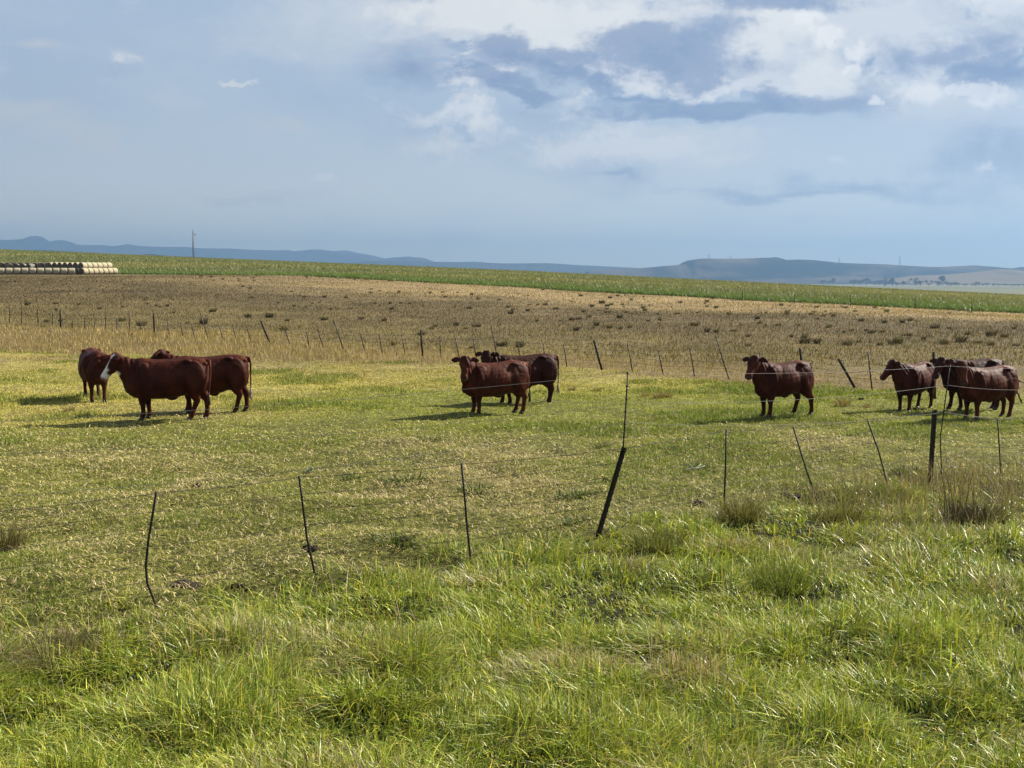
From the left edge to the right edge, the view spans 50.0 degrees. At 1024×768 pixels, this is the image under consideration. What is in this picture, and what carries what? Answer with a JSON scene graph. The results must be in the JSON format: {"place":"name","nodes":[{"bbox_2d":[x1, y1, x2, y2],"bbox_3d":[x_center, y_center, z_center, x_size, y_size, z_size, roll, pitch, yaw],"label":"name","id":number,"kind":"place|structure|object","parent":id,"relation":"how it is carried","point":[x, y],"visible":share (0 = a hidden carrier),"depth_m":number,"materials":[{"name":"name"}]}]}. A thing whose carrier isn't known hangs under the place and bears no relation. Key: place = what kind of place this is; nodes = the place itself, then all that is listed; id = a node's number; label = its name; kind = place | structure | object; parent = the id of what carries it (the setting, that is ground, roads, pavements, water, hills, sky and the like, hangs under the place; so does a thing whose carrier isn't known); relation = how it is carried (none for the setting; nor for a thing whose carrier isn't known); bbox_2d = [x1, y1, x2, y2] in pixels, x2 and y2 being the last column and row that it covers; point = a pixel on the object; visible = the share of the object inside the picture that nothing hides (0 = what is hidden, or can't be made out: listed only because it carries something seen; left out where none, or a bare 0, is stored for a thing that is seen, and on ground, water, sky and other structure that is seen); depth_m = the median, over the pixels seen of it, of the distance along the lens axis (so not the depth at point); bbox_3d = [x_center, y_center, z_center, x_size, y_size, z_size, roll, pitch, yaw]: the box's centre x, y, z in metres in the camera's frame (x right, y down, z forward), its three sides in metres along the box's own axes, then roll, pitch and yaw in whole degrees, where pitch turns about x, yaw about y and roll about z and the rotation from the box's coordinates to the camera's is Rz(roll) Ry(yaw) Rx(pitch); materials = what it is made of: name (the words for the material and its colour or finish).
{"place":"outdoors","nodes":[
{"label":"outdoors","id":0,"kind":"place"},
{"bbox_2d":[27,250,184,256],"bbox_3d":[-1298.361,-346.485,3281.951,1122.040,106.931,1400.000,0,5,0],"label":"hills","id":1,"kind":"structure","parent":0,"point":[90,252],"depth_m":3257.22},
{"bbox_2d":[0,236,384,262],"bbox_3d":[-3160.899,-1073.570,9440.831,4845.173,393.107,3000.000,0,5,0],"label":"mountains","id":2,"kind":"structure","parent":0,"point":[42,243],"depth_m":9194.04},
{"bbox_2d":[335,250,380,257],"bbox_3d":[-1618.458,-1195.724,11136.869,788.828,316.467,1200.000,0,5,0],"label":"mountains","id":3,"kind":"structure","parent":0,"point":[345,251],"depth_m":11099.15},
{"bbox_2d":[378,257,486,262],"bbox_3d":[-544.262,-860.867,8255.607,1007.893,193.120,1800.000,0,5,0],"label":"mountains","id":4,"kind":"structure","parent":0,"point":[405,259],"depth_m":8164.46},
{"bbox_2d":[352,261,632,273],"bbox_3d":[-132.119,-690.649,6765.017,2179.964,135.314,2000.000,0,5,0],"label":"hills","id":5,"kind":"structure","parent":0,"point":[552,267],"depth_m":6579.28,"materials":[{"name":"blue"}]},
{"bbox_2d":[0,251,1023,767],"bbox_3d":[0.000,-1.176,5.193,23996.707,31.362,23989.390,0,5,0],"label":"ground","id":6,"kind":"structure","parent":0,"point":[262,423],"depth_m":20.41,"materials":[{"name":"plant"}]},
{"bbox_2d":[0,268,4,274],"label":"hay bale","id":7,"kind":"object","parent":6,"relation":"on","point":[2,271],"visible":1,"depth_m":214.22,"materials":[{"name":"plastic"}]},
{"bbox_2d":[5,268,12,274],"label":"hay bale","id":8,"kind":"object","parent":6,"relation":"on","point":[8,271],"visible":1,"depth_m":214.65,"materials":[{"name":"plastic"}]},
{"bbox_2d":[13,268,20,274],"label":"hay bale","id":9,"kind":"object","parent":6,"relation":"on","point":[16,271],"visible":1,"depth_m":215.14,"materials":[{"name":"plastic"}]},
{"bbox_2d":[0,516,37,553],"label":"grass tussock","id":10,"kind":"object","parent":6,"relation":"on","point":[10,542],"depth_m":12.53,"materials":[{"name":"plant"}]},
{"bbox_2d":[21,268,28,274],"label":"hay bale","id":11,"kind":"object","parent":6,"relation":"on","point":[24,271],"visible":1,"depth_m":215.65,"materials":[{"name":"plastic"}]},
{"bbox_2d":[29,268,36,274],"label":"hay bale","id":12,"kind":"object","parent":6,"relation":"on","point":[32,271],"visible":1,"depth_m":216.16,"materials":[{"name":"plastic"}]},
{"bbox_2d":[37,268,43,274],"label":"hay bale","id":13,"kind":"object","parent":6,"relation":"on","point":[40,271],"visible":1,"depth_m":216.68},
{"bbox_2d":[45,268,51,274],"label":"hay bale","id":14,"kind":"object","parent":6,"relation":"on","point":[48,271],"visible":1,"depth_m":217.20},
{"bbox_2d":[52,268,59,274],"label":"hay bale","id":15,"kind":"object","parent":6,"relation":"on","point":[56,271],"visible":1,"depth_m":217.73},
{"bbox_2d":[0,616,122,674],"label":"grass tussock","id":16,"kind":"object","parent":6,"relation":"on","point":[65,639],"depth_m":8.71,"materials":[{"name":"plant"}]},
{"bbox_2d":[60,268,67,274],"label":"hay bale","id":17,"kind":"object","parent":6,"relation":"on","point":[63,271],"visible":1,"depth_m":218.21},
{"bbox_2d":[60,403,76,411],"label":"grass tuft","id":18,"kind":"object","parent":6,"relation":"on","point":[70,407],"visible":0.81,"depth_m":25.01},
{"bbox_2d":[68,268,74,274],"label":"hay bale","id":19,"kind":"object","parent":6,"relation":"on","point":[71,271],"visible":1,"depth_m":218.74,"materials":[{"name":"plastic"}]},
{"bbox_2d":[75,268,80,274],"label":"hay bale","id":20,"kind":"object","parent":6,"relation":"on","point":[77,271],"visible":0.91,"depth_m":220.76,"materials":[{"name":"plastic"}]},
{"bbox_2d":[79,268,88,274],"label":"hay bale","id":21,"kind":"object","parent":6,"relation":"on","point":[83,271],"visible":1,"depth_m":220.37},
{"bbox_2d":[78,262,87,268],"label":"hay bale","id":22,"kind":"object","parent":21,"relation":"on","point":[82,265],"visible":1,"depth_m":220.98},
{"bbox_2d":[87,268,93,274],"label":"hay bale","id":23,"kind":"object","parent":6,"relation":"on","point":[91,271],"visible":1,"depth_m":221.77,"materials":[{"name":"plastic"}]},
{"bbox_2d":[92,268,98,274],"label":"hay bale","id":24,"kind":"object","parent":6,"relation":"on","point":[96,271],"visible":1,"depth_m":223.00,"materials":[{"name":"plastic"}]},
{"bbox_2d":[78,348,115,402],"bbox_3d":[-10.341,-0.231,27.436,0.922,1.299,2.208,-4,7,-38],"label":"cow","id":25,"kind":"object","parent":6,"relation":"on","point":[92,363],"visible":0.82,"depth_m":26.86},
{"bbox_2d":[97,268,103,274],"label":"hay bale","id":26,"kind":"object","parent":6,"relation":"on","point":[101,271],"visible":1,"depth_m":224.24,"materials":[{"name":"plastic"}]},
{"bbox_2d":[102,268,108,273],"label":"hay bale","id":27,"kind":"object","parent":6,"relation":"on","point":[105,270],"visible":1,"depth_m":225.37,"materials":[{"name":"plastic"}]},
{"bbox_2d":[135,321,146,325],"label":"grass tussock","id":28,"kind":"object","parent":6,"relation":"on","point":[142,323],"depth_m":66.37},
{"bbox_2d":[101,352,210,420],"bbox_3d":[-7.549,0.040,23.405,2.327,1.438,0.729,0,5,-3],"label":"cow","id":29,"kind":"object","parent":6,"relation":"on","point":[145,381],"visible":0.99,"depth_m":23.17},
{"bbox_2d":[169,579,203,589],"bbox_3d":[-3.194,1.971,10.769,0.445,0.086,0.236,3,6,27],"label":"dung pat","id":30,"kind":"object","parent":6,"relation":"on","point":[180,582],"visible":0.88,"depth_m":10.75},
{"bbox_2d":[192,232,195,256],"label":"radio mast","id":31,"kind":"object","parent":6,"relation":"on","point":[193,234],"visible":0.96,"depth_m":466.14,"materials":[{"name":"grey metal"}]},
{"bbox_2d":[150,349,252,413],"bbox_3d":[-7.125,-0.074,24.876,2.449,1.447,0.732,-1,5,-6],"label":"cow","id":32,"kind":"object","parent":6,"relation":"on","point":[230,372],"visible":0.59,"depth_m":24.71},
{"bbox_2d":[199,317,208,323],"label":"grass tussock","id":33,"kind":"object","parent":6,"relation":"on","point":[205,321],"depth_m":68.70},
{"bbox_2d":[229,583,249,591],"bbox_3d":[-2.662,1.993,10.738,0.220,0.083,0.128,3,6,27],"label":"dung pat","id":34,"kind":"object","parent":6,"relation":"on","point":[234,585],"visible":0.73,"depth_m":10.71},
{"bbox_2d":[265,312,274,317],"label":"grass tussock","id":35,"kind":"object","parent":6,"relation":"on","point":[267,315],"depth_m":77.23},
{"bbox_2d":[279,324,288,330],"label":"grass tussock","id":36,"kind":"object","parent":6,"relation":"on","point":[281,328],"depth_m":61.89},
{"bbox_2d":[303,544,319,551],"bbox_3d":[-2.240,1.820,12.165,0.216,0.076,0.166,3,6,27],"label":"dung pat","id":37,"kind":"object","parent":6,"relation":"on","point":[314,547],"visible":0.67,"depth_m":12.13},
{"bbox_2d":[333,473,364,481],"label":"grass tuft","id":38,"kind":"object","parent":6,"relation":"on","point":[352,478],"visible":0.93,"depth_m":16.41,"materials":[{"name":"plant"}]},
{"bbox_2d":[356,527,428,547],"bbox_3d":[-1.281,1.716,12.347,0.773,0.168,0.860,-3,6,-29],"label":"grass tuft","id":39,"kind":"object","parent":6,"relation":"on","point":[393,540],"visible":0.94,"depth_m":12.28,"materials":[{"name":"plant"}]},
{"bbox_2d":[373,471,429,485],"bbox_3d":[-1.577,1.384,16.170,0.946,0.185,0.850,1,6,12],"label":"grass tuft","id":40,"kind":"object","parent":6,"relation":"on","point":[405,479],"visible":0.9,"depth_m":16.18,"materials":[{"name":"plant"}]},
{"bbox_2d":[397,536,410,542],"bbox_3d":[-1.237,1.754,12.409,0.187,0.077,0.198,-2,6,-19],"label":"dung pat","id":41,"kind":"object","parent":6,"relation":"on","point":[402,540],"visible":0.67,"depth_m":12.35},
{"bbox_2d":[414,434,446,441],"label":"grass tuft","id":42,"kind":"object","parent":6,"relation":"on","point":[436,437],"visible":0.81,"depth_m":20.62,"materials":[{"name":"plant"}]},
{"bbox_2d":[454,480,504,494],"bbox_3d":[-0.497,1.472,15.573,0.816,0.152,0.818,-3,6,-26],"label":"grass tuft","id":43,"kind":"object","parent":6,"relation":"on","point":[479,489],"visible":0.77,"depth_m":15.61,"materials":[{"name":"plant"}]},
{"bbox_2d":[451,356,530,413],"bbox_3d":[-0.463,0.008,24.589,1.877,1.349,0.671,-3,6,-25],"label":"cow","id":44,"kind":"object","parent":6,"relation":"on","point":[476,375],"visible":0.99,"depth_m":24.37},
{"bbox_2d":[495,341,508,346],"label":"grass tussock","id":45,"kind":"object","parent":6,"relation":"on","point":[501,344],"depth_m":49.66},
{"bbox_2d":[0,441,1023,767],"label":"verge grass","id":46,"kind":"structure","parent":6,"relation":"on","point":[610,711],"depth_m":8.41,"materials":[{"name":"plant"}]},
{"bbox_2d":[0,348,1023,644],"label":"pasture grass","id":47,"kind":"structure","parent":6,"relation":"on","point":[296,376],"depth_m":18.72,"materials":[{"name":"plant"}]},
{"bbox_2d":[0,274,1023,366],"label":"veld grass","id":48,"kind":"structure","parent":6,"relation":"on","point":[1020,317],"depth_m":78.30,"materials":[{"name":"plant"}]},
{"bbox_2d":[0,249,1023,312],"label":"crop","id":49,"kind":"object","parent":6,"relation":"on","point":[988,302],"visible":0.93,"depth_m":222.81,"materials":[{"name":"green plant"}]},
{"bbox_2d":[0,365,1023,607],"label":"wire fence","id":50,"kind":"object","parent":6,"relation":"on","point":[619,463],"visible":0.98,"depth_m":12.10,"materials":[{"name":"metal"}]},
{"bbox_2d":[9,301,1022,403],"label":"wire fence","id":51,"kind":"object","parent":6,"relation":"on","point":[693,366],"visible":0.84,"depth_m":41.14,"materials":[{"name":"metal"}]},
{"bbox_2d":[475,350,559,404],"bbox_3d":[0.144,-0.170,26.887,2.099,1.347,0.678,-1,6,-12],"label":"cow","id":52,"kind":"object","parent":6,"relation":"on","point":[544,367],"visible":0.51,"depth_m":26.74},
{"bbox_2d":[513,339,525,346],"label":"grass tussock","id":53,"kind":"object","parent":6,"relation":"on","point":[521,344],"depth_m":49.33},
{"bbox_2d":[565,385,576,390],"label":"grass tuft","id":54,"kind":"object","parent":6,"relation":"on","point":[572,389],"visible":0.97,"depth_m":30.15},
{"bbox_2d":[551,487,597,499],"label":"grass tuft","id":55,"kind":"object","parent":6,"relation":"on","point":[568,497],"visible":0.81,"depth_m":15.08,"materials":[{"name":"plant"}]},
{"bbox_2d":[552,513,596,526],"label":"grass tuft","id":56,"kind":"object","parent":6,"relation":"on","point":[573,520],"visible":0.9,"depth_m":13.29,"materials":[{"name":"plant"}]},
{"bbox_2d":[568,489,601,498],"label":"grass tuft","id":57,"kind":"object","parent":6,"relation":"on","point":[594,492],"visible":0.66,"depth_m":15.02,"materials":[{"name":"plant"}]},
{"bbox_2d":[592,443,609,447],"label":"grass tuft","id":58,"kind":"object","parent":6,"relation":"on","point":[605,445],"visible":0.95,"depth_m":19.86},
{"bbox_2d":[621,522,694,556],"bbox_3d":[1.610,1.696,12.103,0.964,0.337,1.078,0,5,0],"label":"grass tussock","id":59,"kind":"object","parent":6,"relation":"on","point":[639,540],"depth_m":12.04,"materials":[{"name":"plant"}]},
{"bbox_2d":[650,389,667,398],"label":"grass tuft","id":60,"kind":"object","parent":6,"relation":"on","point":[658,395],"visible":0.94,"depth_m":27.91,"materials":[{"name":"plant"}]},
{"bbox_2d":[657,444,686,452],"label":"grass tuft","id":61,"kind":"object","parent":6,"relation":"on","point":[668,448],"visible":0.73,"depth_m":19.55,"materials":[{"name":"plant"}]},
{"bbox_2d":[684,464,704,470],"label":"dead branch","id":62,"kind":"object","parent":6,"relation":"on","point":[697,467],"visible":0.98,"depth_m":17.37,"materials":[{"name":"grey wood"}]},
{"bbox_2d":[690,321,699,325],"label":"grass tussock","id":63,"kind":"object","parent":6,"relation":"on","point":[693,323],"depth_m":70.16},
{"bbox_2d":[694,499,702,504],"bbox_3d":[2.528,1.615,14.942,0.180,0.090,0.134,-5,7,-41],"label":"dung pat","id":64,"kind":"object","parent":6,"relation":"on","point":[696,502],"visible":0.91,"depth_m":14.91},
{"bbox_2d":[685,462,723,471],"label":"grass tuft","id":65,"kind":"object","parent":6,"relation":"on","point":[695,465],"visible":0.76,"depth_m":17.50,"materials":[{"name":"plant"}]},
{"bbox_2d":[706,494,776,524],"bbox_3d":[2.822,1.518,13.518,1.022,0.347,1.079,-3,6,-25],"label":"grass tussock","id":66,"kind":"object","parent":6,"relation":"on","point":[743,511],"depth_m":13.43,"materials":[{"name":"plant"}]},
{"bbox_2d":[742,355,813,417],"bbox_3d":[5.750,0.027,23.892,1.870,1.360,0.673,-2,6,-22],"label":"cow","id":67,"kind":"object","parent":6,"relation":"on","point":[795,378],"visible":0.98,"depth_m":23.68},
{"bbox_2d":[737,556,832,597],"bbox_3d":[2.611,1.884,10.785,1.165,0.343,1.032,0,5,0],"label":"grass tussock","id":68,"kind":"object","parent":6,"relation":"on","point":[787,578],"depth_m":10.69,"materials":[{"name":"plant"}]},
{"bbox_2d":[780,492,803,497],"bbox_3d":[3.923,1.554,15.316,0.306,0.069,0.396,0,5,0],"label":"dung pat","id":69,"kind":"object","parent":6,"relation":"on","point":[795,496],"visible":0.69,"depth_m":15.24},
{"bbox_2d":[797,337,811,343],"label":"grass tussock","id":70,"kind":"object","parent":6,"relation":"on","point":[802,340],"depth_m":51.64,"materials":[{"name":"plant"}]},
{"bbox_2d":[812,338,820,343],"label":"grass tussock","id":71,"kind":"object","parent":6,"relation":"on","point":[816,341],"depth_m":51.51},
{"bbox_2d":[803,495,876,527],"bbox_3d":[4.019,1.574,13.486,1.080,0.346,1.061,0,5,0],"label":"grass tussock","id":72,"kind":"object","parent":6,"relation":"on","point":[840,516],"depth_m":13.44,"materials":[{"name":"plant"}]},
{"bbox_2d":[831,395,853,406],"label":"grass tuft","id":73,"kind":"object","parent":6,"relation":"on","point":[837,402],"visible":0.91,"depth_m":26.42,"materials":[{"name":"plant"}]},
{"bbox_2d":[841,339,853,345],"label":"grass tussock","id":74,"kind":"object","parent":6,"relation":"on","point":[848,343],"depth_m":50.34,"materials":[{"name":"plant"}]},
{"bbox_2d":[742,291,971,311],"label":"wire fence","id":75,"kind":"object","parent":6,"relation":"on","point":[856,301],"visible":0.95,"depth_m":120.09,"materials":[{"name":"black"}]},
{"bbox_2d":[859,402,871,407],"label":"grass tuft","id":76,"kind":"object","parent":6,"relation":"on","point":[865,405],"visible":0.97,"depth_m":26.15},
{"bbox_2d":[883,277,895,285],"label":"tree","id":77,"kind":"object","parent":6,"relation":"on","point":[891,280],"visible":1,"depth_m":2737.40,"materials":[{"name":"grey plant"}]},
{"bbox_2d":[887,339,896,344],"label":"grass tussock","id":78,"kind":"object","parent":6,"relation":"on","point":[892,341],"depth_m":51.38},
{"bbox_2d":[892,336,904,343],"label":"grass tussock","id":79,"kind":"object","parent":6,"relation":"on","point":[899,339],"depth_m":51.67,"materials":[{"name":"plant"}]},
{"bbox_2d":[880,464,933,476],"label":"grass tuft","id":80,"kind":"object","parent":6,"relation":"on","point":[898,470],"visible":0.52,"depth_m":17.10,"materials":[{"name":"plant"}]},
{"bbox_2d":[880,359,936,411],"bbox_3d":[9.273,0.013,25.528,1.792,1.231,0.687,-5,7,-42],"label":"cow","id":81,"kind":"object","parent":6,"relation":"on","point":[918,377],"visible":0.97,"depth_m":25.18},
{"bbox_2d":[928,323,940,327],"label":"grass tussock","id":82,"kind":"object","parent":6,"relation":"on","point":[933,326],"depth_m":70.52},
{"bbox_2d":[940,340,949,344],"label":"grass tussock","id":83,"kind":"object","parent":6,"relation":"on","point":[945,342],"depth_m":51.15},
{"bbox_2d":[954,336,966,342],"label":"grass tussock","id":84,"kind":"object","parent":6,"relation":"on","point":[959,339],"depth_m":52.88,"materials":[{"name":"plant"}]},
{"bbox_2d":[929,357,1003,409],"bbox_3d":[10.481,-0.023,25.332,1.870,1.221,0.644,-1,5,-8],"label":"cow","id":85,"kind":"object","parent":6,"relation":"on","point":[953,389],"visible":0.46,"depth_m":25.16},
{"bbox_2d":[922,441,1016,530],"bbox_3d":[5.593,1.160,13.224,1.151,1.223,1.142,-4,7,-36],"label":"grass tussock","id":86,"kind":"object","parent":6,"relation":"on","point":[962,514],"depth_m":13.20,"materials":[{"name":"plant"}]},
{"bbox_2d":[947,360,1023,420],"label":"cow","id":87,"kind":"object","parent":6,"relation":"on","point":[1003,382],"visible":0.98,"depth_m":23.61},
{"bbox_2d":[982,328,998,335],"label":"grass tussock","id":88,"kind":"object","parent":6,"relation":"on","point":[989,333],"depth_m":58.87,"materials":[{"name":"plant"}]},
{"bbox_2d":[984,340,996,345],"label":"grass tussock","id":89,"kind":"object","parent":6,"relation":"on","point":[991,343],"depth_m":50.25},
{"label":"hay bale","id":90,"kind":"object","parent":6,"relation":"on","visible":0},
{"bbox_2d":[37,262,43,267],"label":"hay bale","id":91,"kind":"object","parent":90,"relation":"on","point":[40,264],"visible":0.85,"depth_m":225.65,"materials":[{"name":"plastic"}]},
{"bbox_2d":[0,321,1023,391],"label":"dry grass","id":92,"kind":"structure","parent":0,"point":[219,348],"depth_m":47.40,"materials":[{"name":"plant"}]},
{"bbox_2d":[0,0,1023,267],"label":"sky","id":93,"kind":"structure","parent":0,"point":[611,133],"materials":[{"name":"blue"}]},
{"bbox_2d":[585,257,1023,283],"bbox_3d":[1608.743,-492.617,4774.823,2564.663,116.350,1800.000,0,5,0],"label":"hills","id":94,"kind":"structure","parent":0,"point":[774,270],"depth_m":4540.68,"materials":[{"name":"blue"}]},
{"bbox_2d":[869,269,1023,284],"bbox_3d":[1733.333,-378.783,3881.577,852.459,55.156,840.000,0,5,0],"label":"hills","id":95,"kind":"structure","parent":0,"point":[1002,276],"depth_m":3743.59,"materials":[{"name":"blue"}]},
{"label":"hay bale","id":96,"kind":"object","parent":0,"visible":0},
{"bbox_2d":[85,262,92,267],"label":"hay bale","id":97,"kind":"object","parent":96,"relation":"on","point":[89,264],"visible":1,"depth_m":222.40,"materials":[{"name":"plastic"}]},
{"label":"hay bale","id":98,"kind":"object","parent":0,"visible":0},
{"bbox_2d":[90,262,97,267],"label":"hay bale","id":99,"kind":"object","parent":98,"relation":"on","point":[94,264],"visible":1,"depth_m":223.61,"materials":[{"name":"plastic"}]},
{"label":"hay bale","id":100,"kind":"object","parent":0,"visible":0},
{"bbox_2d":[73,262,79,267],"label":"hay bale","id":101,"kind":"object","parent":100,"relation":"on","point":[75,264],"visible":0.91,"depth_m":221.47,"materials":[{"name":"plastic"}]},
{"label":"hay bale","id":102,"kind":"object","parent":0,"visible":0},
{"bbox_2d":[67,262,73,267],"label":"hay bale","id":103,"kind":"object","parent":102,"relation":"on","point":[70,265],"visible":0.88,"depth_m":222.00,"materials":[{"name":"plastic"}]},
{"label":"hay bale","id":104,"kind":"object","parent":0,"visible":0},
{"bbox_2d":[62,262,68,267],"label":"hay bale","id":105,"kind":"object","parent":104,"relation":"on","point":[64,264],"visible":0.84,"depth_m":222.61,"materials":[{"name":"plastic"}]},
{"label":"hay bale","id":106,"kind":"object","parent":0,"visible":0},
{"bbox_2d":[57,262,63,267],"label":"hay bale","id":107,"kind":"object","parent":106,"relation":"on","point":[59,264],"visible":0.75,"depth_m":223.22,"materials":[{"name":"plastic"}]},
{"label":"hay bale","id":108,"kind":"object","parent":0,"visible":0},
{"bbox_2d":[52,262,58,267],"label":"hay bale","id":109,"kind":"object","parent":108,"relation":"on","point":[54,264],"visible":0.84,"depth_m":223.76,"materials":[{"name":"plastic"}]},
{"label":"hay bale","id":110,"kind":"object","parent":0,"visible":0},
{"bbox_2d":[47,262,53,267],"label":"hay bale","id":111,"kind":"object","parent":110,"relation":"on","point":[49,264],"visible":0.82,"depth_m":224.31,"materials":[{"name":"plastic"}]},
{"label":"hay bale","id":112,"kind":"object","parent":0,"visible":0},
{"bbox_2d":[26,264,34,268],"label":"hay bale","id":113,"kind":"object","parent":112,"relation":"on","point":[28,266],"visible":0.65,"depth_m":224.88,"materials":[{"name":"grey plastic"}]}
]}

